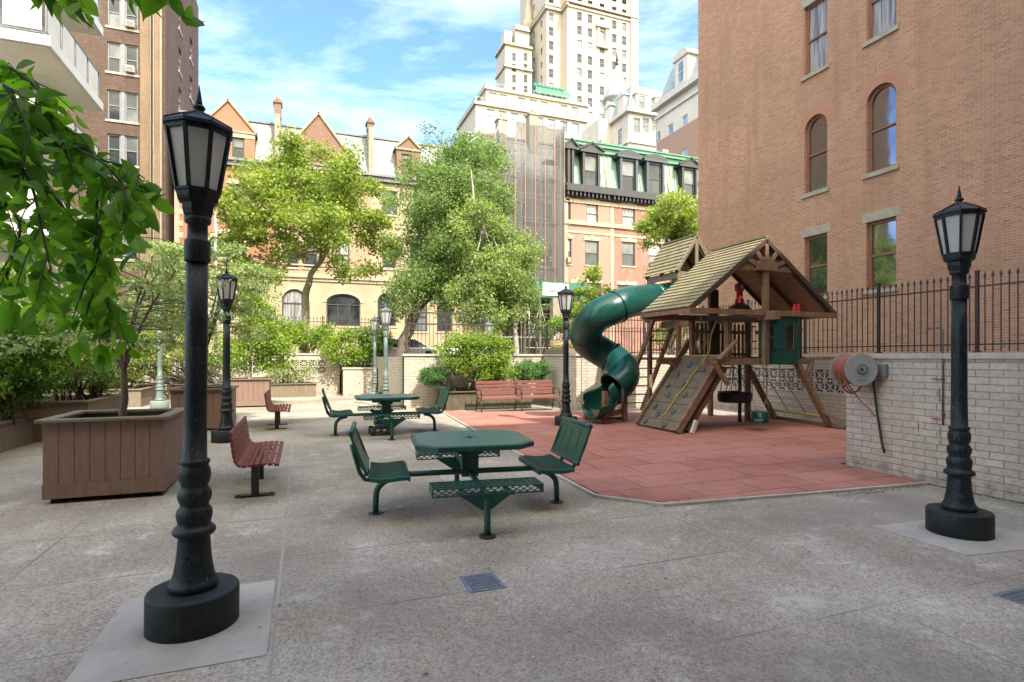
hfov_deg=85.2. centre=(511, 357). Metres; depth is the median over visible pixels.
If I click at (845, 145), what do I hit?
brick house
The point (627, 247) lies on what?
window
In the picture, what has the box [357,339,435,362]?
parked car
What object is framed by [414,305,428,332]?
window
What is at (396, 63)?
sky
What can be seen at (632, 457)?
rubber play surface
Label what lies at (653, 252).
window
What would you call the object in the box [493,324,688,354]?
iron fence
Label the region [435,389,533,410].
long planter
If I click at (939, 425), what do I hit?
rust stain
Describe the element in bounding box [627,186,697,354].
street tree
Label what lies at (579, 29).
window
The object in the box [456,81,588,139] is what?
terraced block
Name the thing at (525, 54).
window
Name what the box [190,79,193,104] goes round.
window
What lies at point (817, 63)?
window
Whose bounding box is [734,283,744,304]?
toy periscope
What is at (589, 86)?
window
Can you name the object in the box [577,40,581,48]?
window
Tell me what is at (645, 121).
window
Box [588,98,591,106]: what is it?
window
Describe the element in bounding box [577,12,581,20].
window
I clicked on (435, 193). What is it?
street tree
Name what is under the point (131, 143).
window
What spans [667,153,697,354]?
row house
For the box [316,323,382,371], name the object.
hedge bush
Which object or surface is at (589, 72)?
window
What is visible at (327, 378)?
garden wall
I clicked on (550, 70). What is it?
window
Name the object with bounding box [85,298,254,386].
hedge bush
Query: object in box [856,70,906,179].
window
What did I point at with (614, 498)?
edging kerb
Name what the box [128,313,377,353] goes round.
iron fence
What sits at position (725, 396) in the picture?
tyre swing
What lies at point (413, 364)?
garden wall
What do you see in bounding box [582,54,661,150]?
mansard building
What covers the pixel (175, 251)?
dogwood tree
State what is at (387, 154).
row house
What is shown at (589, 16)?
window
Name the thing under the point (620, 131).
window
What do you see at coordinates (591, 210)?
window
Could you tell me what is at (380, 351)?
hedge bush
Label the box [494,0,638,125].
stone tower
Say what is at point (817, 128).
window
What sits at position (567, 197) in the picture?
window
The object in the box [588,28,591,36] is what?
window
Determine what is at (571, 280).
window
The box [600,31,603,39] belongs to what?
window
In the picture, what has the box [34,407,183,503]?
wooden planter
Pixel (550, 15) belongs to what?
window
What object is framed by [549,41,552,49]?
window
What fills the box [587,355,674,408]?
garden wall
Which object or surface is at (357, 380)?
garden wall
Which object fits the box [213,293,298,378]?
staked tree
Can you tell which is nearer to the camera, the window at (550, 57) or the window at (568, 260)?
the window at (568, 260)
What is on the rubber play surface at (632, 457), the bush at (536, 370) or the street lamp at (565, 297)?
the street lamp at (565, 297)
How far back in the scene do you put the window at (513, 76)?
124.32 m
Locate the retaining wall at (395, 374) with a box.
[372,357,403,404]
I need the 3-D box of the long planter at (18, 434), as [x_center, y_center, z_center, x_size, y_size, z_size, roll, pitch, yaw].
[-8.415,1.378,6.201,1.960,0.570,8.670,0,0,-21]
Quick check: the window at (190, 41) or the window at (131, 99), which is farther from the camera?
the window at (190, 41)
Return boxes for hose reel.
[830,354,877,416]
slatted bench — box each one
[229,416,283,497]
[264,389,290,429]
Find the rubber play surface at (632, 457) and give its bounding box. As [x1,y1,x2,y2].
[444,411,924,502]
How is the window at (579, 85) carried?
in the stone tower
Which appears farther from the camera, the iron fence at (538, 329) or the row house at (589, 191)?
the row house at (589, 191)
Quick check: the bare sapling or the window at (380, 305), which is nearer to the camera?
the bare sapling
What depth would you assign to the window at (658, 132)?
72.15 m
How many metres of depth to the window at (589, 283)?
52.07 m
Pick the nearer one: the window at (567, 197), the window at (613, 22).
the window at (567, 197)
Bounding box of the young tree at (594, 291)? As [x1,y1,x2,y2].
[545,262,623,340]
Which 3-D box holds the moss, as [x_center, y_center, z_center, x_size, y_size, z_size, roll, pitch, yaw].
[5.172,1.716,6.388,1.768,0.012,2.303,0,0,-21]
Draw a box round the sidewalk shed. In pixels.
[507,281,585,353]
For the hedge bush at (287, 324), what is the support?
on the pavement
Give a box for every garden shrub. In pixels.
[521,299,584,353]
[652,320,707,354]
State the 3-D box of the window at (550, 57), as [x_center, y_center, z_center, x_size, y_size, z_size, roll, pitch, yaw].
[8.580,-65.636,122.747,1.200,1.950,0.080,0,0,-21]
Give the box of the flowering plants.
[549,334,573,348]
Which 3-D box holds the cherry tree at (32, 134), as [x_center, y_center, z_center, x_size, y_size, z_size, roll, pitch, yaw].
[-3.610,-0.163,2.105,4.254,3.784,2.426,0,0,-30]
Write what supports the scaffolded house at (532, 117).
on the pavement
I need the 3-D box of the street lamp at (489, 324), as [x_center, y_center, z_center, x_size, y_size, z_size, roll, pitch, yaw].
[-0.849,0.323,19.884,0.536,3.532,0.536,0,0,-21]
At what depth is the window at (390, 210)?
45.55 m
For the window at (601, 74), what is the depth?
124.33 m
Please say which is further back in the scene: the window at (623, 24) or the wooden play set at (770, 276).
the window at (623, 24)
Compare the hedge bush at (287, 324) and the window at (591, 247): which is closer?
the hedge bush at (287, 324)
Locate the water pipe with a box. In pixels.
[926,327,944,424]
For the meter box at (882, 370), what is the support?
attached to the garden wall at (908, 388)
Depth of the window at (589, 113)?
123.26 m
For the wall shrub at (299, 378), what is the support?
in the long planter at (296, 389)
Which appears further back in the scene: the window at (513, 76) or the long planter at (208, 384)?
the window at (513, 76)
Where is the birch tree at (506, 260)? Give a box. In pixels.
[438,170,550,353]
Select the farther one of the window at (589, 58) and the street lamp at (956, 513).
the window at (589, 58)
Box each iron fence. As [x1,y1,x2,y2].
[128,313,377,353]
[405,310,485,353]
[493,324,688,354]
[605,316,695,354]
[702,268,1023,353]
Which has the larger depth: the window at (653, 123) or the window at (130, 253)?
the window at (653, 123)
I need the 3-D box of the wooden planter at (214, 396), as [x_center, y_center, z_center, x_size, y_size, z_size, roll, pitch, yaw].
[-7.071,1.165,12.829,1.280,0.950,1.320,0,0,-21]
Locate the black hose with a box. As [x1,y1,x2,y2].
[872,379,885,452]
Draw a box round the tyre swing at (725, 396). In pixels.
[717,365,752,402]
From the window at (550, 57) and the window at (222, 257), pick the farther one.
the window at (550, 57)
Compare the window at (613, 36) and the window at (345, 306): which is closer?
the window at (345, 306)
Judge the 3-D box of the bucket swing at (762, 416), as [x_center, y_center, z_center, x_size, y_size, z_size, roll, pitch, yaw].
[5.421,0.299,12.215,0.327,2.242,0.471,0,0,-21]
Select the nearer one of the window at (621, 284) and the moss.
the moss
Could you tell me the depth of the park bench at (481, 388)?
16.85 m
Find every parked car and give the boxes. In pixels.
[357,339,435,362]
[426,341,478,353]
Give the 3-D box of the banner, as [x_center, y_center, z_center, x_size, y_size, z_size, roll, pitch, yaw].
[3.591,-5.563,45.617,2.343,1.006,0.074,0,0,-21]
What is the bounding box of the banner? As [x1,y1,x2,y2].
[543,283,568,295]
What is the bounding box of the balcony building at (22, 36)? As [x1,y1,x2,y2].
[0,0,102,336]
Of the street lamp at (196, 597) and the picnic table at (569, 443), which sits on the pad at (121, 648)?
the street lamp at (196, 597)
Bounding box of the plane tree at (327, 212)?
[208,125,415,352]
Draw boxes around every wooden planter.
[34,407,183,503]
[167,385,238,428]
[231,377,272,406]
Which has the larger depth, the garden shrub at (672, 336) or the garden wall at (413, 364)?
the garden shrub at (672, 336)
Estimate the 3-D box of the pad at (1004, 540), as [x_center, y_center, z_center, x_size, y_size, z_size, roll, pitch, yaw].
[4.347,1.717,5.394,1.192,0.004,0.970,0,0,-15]
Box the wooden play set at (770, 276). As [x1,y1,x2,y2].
[569,233,845,433]
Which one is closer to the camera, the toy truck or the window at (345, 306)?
the toy truck
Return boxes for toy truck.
[368,416,389,435]
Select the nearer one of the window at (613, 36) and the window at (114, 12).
the window at (114, 12)
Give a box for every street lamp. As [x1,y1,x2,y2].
[144,85,239,643]
[150,305,169,407]
[211,265,237,442]
[368,315,381,393]
[377,303,393,407]
[486,318,493,344]
[555,284,576,425]
[925,185,994,540]
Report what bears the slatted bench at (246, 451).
on the ground
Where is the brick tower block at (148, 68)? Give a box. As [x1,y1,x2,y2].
[43,0,198,351]
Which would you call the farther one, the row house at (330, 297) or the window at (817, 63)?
the row house at (330, 297)
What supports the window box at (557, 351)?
on the garden wall at (578, 375)
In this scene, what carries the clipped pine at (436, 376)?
on the long planter at (461, 399)
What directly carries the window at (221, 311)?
in the row house at (250, 137)
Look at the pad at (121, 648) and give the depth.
3.30 m
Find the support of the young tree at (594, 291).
on the planted terrace
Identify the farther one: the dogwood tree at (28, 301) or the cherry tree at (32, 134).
the dogwood tree at (28, 301)
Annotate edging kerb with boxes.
[441,410,930,506]
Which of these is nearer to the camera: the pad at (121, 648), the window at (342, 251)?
the pad at (121, 648)
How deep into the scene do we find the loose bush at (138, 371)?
19.58 m
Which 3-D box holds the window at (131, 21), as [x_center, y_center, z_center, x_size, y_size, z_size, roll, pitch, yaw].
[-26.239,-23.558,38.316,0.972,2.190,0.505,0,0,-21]
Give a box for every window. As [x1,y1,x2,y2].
[105,0,121,29]
[105,42,121,74]
[105,90,121,122]
[108,134,120,163]
[123,0,139,32]
[123,45,139,77]
[123,92,139,124]
[125,136,139,168]
[125,239,138,261]
[178,52,182,78]
[190,41,193,66]
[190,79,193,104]
[210,233,245,259]
[217,293,234,322]
[229,184,244,203]
[282,289,301,323]
[286,238,299,268]
[302,240,318,269]
[326,294,361,327]
[335,241,348,269]
[378,294,396,327]
[382,191,397,216]
[382,242,396,268]
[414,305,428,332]
[436,305,451,332]
[512,53,515,60]
[512,75,515,82]
[524,53,527,60]
[524,75,527,82]
[549,13,552,21]
[549,27,552,35]
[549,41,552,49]
[549,55,552,63]
[549,69,552,77]
[565,196,572,224]
[565,233,572,265]
[570,277,581,301]
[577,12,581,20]
[577,26,581,34]
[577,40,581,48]
[577,54,581,62]
[577,68,581,76]
[577,82,581,90]
[583,235,600,266]
[585,198,599,226]
[586,279,602,299]
[588,15,591,23]
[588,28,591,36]
[588,42,591,50]
[588,56,591,64]
[588,70,591,78]
[588,84,591,92]
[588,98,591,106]
[588,112,591,120]
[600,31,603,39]
[600,59,603,67]
[600,73,603,81]
[600,86,603,94]
[612,20,615,28]
[612,34,615,42]
[612,48,615,56]
[612,61,615,69]
[616,280,636,287]
[618,128,621,144]
[620,237,636,267]
[621,202,636,225]
[622,23,625,31]
[622,36,625,44]
[622,50,625,58]
[622,64,625,71]
[634,118,639,132]
[643,118,648,132]
[647,239,662,267]
[651,118,656,132]
[656,132,659,150]
[668,123,672,134]
[682,114,687,126]
[682,147,687,155]
[796,103,835,198]
[801,0,829,81]
[801,223,830,298]
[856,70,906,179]
[862,0,898,48]
[862,205,900,294]
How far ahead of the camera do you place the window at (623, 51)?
126.35 m
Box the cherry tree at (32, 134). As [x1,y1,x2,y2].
[0,0,204,376]
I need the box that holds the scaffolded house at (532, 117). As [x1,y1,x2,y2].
[464,109,539,352]
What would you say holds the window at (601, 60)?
in the stone tower
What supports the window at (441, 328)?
in the row house at (387, 154)
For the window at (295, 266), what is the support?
in the row house at (330, 297)
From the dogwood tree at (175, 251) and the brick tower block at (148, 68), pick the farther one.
the brick tower block at (148, 68)
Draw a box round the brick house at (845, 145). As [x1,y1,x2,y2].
[698,0,1023,354]
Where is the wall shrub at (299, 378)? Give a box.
[257,359,317,383]
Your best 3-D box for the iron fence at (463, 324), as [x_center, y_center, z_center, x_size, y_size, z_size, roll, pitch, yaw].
[-2.212,-0.635,18.727,2.800,1.830,0.100,0,0,-21]
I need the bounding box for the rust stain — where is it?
[918,389,941,444]
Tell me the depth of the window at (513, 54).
124.30 m
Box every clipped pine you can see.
[416,366,455,390]
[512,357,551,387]
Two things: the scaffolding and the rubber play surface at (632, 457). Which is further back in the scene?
the scaffolding
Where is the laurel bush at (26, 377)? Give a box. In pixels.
[0,303,90,424]
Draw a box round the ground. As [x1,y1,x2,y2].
[0,393,1023,681]
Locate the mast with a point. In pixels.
(215, 224)
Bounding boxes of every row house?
[174,96,282,352]
[276,112,374,352]
[371,135,470,347]
[565,137,613,347]
[606,144,672,354]
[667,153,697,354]
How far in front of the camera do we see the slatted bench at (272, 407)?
12.58 m
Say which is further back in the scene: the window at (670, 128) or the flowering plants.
the window at (670, 128)
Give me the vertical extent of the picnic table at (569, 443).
0.971 m
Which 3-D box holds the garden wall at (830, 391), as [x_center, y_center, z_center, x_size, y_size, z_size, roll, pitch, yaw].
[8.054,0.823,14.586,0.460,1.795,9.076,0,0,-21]
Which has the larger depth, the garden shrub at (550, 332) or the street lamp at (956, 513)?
the garden shrub at (550, 332)
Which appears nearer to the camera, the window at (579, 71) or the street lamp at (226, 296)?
the street lamp at (226, 296)
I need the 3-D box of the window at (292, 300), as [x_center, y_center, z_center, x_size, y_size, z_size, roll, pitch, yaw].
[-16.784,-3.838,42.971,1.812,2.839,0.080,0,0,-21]
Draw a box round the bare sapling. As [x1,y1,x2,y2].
[527,287,547,353]
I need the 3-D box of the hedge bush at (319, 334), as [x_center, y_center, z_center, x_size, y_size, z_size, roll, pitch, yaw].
[-8.972,-0.552,24.500,2.968,2.374,1.966,0,0,-21]
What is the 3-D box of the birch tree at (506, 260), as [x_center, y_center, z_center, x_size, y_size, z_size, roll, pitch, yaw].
[-0.647,-3.371,21.570,3.674,7.599,4.173,0,0,29]
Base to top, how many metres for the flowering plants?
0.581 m
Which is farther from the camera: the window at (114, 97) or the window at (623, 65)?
the window at (623, 65)
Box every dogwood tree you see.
[0,236,231,416]
[0,259,146,400]
[116,234,287,345]
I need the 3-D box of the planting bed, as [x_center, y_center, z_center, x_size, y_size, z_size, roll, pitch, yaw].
[-6.790,1.170,24.534,1.360,1.100,1.700,0,0,-21]
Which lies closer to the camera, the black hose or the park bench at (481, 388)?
the black hose
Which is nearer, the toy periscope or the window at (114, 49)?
the toy periscope
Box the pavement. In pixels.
[340,361,371,392]
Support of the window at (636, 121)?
in the mansard building at (627, 118)
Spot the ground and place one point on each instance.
(734, 595)
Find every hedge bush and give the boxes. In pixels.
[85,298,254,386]
[237,314,305,352]
[279,318,338,352]
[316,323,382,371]
[355,325,396,366]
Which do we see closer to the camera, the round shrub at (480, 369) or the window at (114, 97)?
the round shrub at (480, 369)
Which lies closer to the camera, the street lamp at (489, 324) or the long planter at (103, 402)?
the long planter at (103, 402)
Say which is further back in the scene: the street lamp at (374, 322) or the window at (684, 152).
the window at (684, 152)
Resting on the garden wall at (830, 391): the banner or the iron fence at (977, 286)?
the iron fence at (977, 286)
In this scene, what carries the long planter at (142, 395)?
on the ground
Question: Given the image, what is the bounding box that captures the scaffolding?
[475,118,564,353]
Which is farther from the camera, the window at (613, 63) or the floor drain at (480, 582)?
the window at (613, 63)
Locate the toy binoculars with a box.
[792,304,800,311]
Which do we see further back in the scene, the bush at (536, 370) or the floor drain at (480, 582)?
the bush at (536, 370)
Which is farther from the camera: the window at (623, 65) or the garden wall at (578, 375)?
the window at (623, 65)
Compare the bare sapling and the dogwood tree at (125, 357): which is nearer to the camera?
the dogwood tree at (125, 357)
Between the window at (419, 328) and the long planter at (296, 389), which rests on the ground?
the long planter at (296, 389)
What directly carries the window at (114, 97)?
in the brick tower block at (148, 68)
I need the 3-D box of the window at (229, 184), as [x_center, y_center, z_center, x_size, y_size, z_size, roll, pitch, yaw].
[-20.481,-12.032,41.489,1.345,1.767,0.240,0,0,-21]
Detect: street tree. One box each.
[376,117,545,356]
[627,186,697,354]
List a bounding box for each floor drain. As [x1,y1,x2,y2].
[459,572,506,592]
[993,587,1023,604]
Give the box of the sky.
[196,0,697,146]
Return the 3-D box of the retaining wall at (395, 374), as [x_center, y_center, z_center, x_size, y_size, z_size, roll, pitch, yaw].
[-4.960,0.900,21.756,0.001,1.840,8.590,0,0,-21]
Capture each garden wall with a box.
[52,353,339,397]
[342,367,377,395]
[401,354,542,407]
[543,354,586,409]
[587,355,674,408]
[706,354,845,422]
[846,353,1023,502]
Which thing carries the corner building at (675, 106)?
on the terrain
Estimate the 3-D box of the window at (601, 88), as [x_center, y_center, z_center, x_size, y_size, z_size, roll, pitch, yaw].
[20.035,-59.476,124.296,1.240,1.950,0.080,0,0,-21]
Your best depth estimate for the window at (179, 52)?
44.12 m
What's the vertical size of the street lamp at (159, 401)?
3.532 m
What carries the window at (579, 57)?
in the stone tower
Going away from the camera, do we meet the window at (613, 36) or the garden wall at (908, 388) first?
the garden wall at (908, 388)
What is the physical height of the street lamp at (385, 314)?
3.532 m
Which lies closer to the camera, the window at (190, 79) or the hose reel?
the hose reel
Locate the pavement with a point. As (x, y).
(370, 365)
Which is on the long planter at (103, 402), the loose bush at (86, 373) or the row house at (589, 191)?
the loose bush at (86, 373)
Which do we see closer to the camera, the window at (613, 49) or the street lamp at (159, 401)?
the street lamp at (159, 401)
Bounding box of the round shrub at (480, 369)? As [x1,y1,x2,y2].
[429,327,528,390]
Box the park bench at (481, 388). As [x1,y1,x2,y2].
[475,380,560,412]
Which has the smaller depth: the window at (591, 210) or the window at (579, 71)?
the window at (591, 210)
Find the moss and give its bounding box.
[837,484,1023,503]
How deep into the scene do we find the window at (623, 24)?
126.32 m
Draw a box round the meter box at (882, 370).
[876,364,887,376]
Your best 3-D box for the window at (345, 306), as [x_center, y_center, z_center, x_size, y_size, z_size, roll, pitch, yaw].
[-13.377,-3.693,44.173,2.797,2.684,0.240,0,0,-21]
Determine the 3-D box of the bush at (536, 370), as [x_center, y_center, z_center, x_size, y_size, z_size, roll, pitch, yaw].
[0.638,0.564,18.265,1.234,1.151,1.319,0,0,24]
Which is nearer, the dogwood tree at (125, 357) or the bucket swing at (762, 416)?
the dogwood tree at (125, 357)
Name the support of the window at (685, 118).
in the corner building at (675, 106)
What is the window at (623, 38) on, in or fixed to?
in the stone tower
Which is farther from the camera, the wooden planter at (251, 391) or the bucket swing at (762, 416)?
the wooden planter at (251, 391)
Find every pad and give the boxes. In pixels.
[65,580,274,681]
[872,520,1023,555]
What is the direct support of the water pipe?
attached to the garden wall at (908, 388)
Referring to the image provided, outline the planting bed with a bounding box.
[341,371,342,394]
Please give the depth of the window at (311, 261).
43.40 m
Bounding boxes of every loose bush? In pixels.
[47,335,120,400]
[67,316,184,388]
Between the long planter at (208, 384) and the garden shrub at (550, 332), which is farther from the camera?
the garden shrub at (550, 332)
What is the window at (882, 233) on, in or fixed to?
in the brick house at (845, 145)
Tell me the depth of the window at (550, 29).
122.73 m
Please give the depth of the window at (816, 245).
19.76 m
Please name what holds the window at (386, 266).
in the row house at (387, 154)
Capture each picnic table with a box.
[322,386,450,440]
[348,416,592,538]
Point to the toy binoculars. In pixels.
(795, 308)
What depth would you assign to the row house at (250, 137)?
41.33 m
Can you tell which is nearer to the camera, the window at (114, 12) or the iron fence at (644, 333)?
the iron fence at (644, 333)
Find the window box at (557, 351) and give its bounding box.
[546,348,577,353]
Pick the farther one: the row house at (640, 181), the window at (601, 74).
the window at (601, 74)
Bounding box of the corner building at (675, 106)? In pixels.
[650,47,697,156]
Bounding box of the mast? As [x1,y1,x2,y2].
[214,212,217,352]
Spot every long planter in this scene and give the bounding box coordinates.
[0,393,120,442]
[0,415,37,452]
[43,384,164,407]
[168,382,222,399]
[271,382,317,397]
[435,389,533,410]
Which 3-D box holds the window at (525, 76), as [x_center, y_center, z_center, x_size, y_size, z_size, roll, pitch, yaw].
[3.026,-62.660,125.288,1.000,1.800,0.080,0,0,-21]
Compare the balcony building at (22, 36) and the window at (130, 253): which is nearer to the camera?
the balcony building at (22, 36)
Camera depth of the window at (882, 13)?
17.59 m
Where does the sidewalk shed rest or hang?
on the pavement
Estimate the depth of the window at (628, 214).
53.54 m
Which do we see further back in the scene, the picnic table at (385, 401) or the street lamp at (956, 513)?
the picnic table at (385, 401)
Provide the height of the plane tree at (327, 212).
11.062 m
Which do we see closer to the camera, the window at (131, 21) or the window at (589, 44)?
the window at (131, 21)
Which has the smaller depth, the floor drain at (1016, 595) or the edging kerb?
the floor drain at (1016, 595)
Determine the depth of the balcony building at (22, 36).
17.63 m
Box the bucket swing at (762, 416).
[749,320,770,422]
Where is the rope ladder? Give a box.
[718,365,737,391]
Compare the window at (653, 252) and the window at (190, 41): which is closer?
the window at (190, 41)
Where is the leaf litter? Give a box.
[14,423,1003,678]
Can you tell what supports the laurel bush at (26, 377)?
in the long planter at (103, 402)
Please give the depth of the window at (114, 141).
38.17 m
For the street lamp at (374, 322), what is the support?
on the ground
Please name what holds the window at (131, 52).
in the brick tower block at (148, 68)

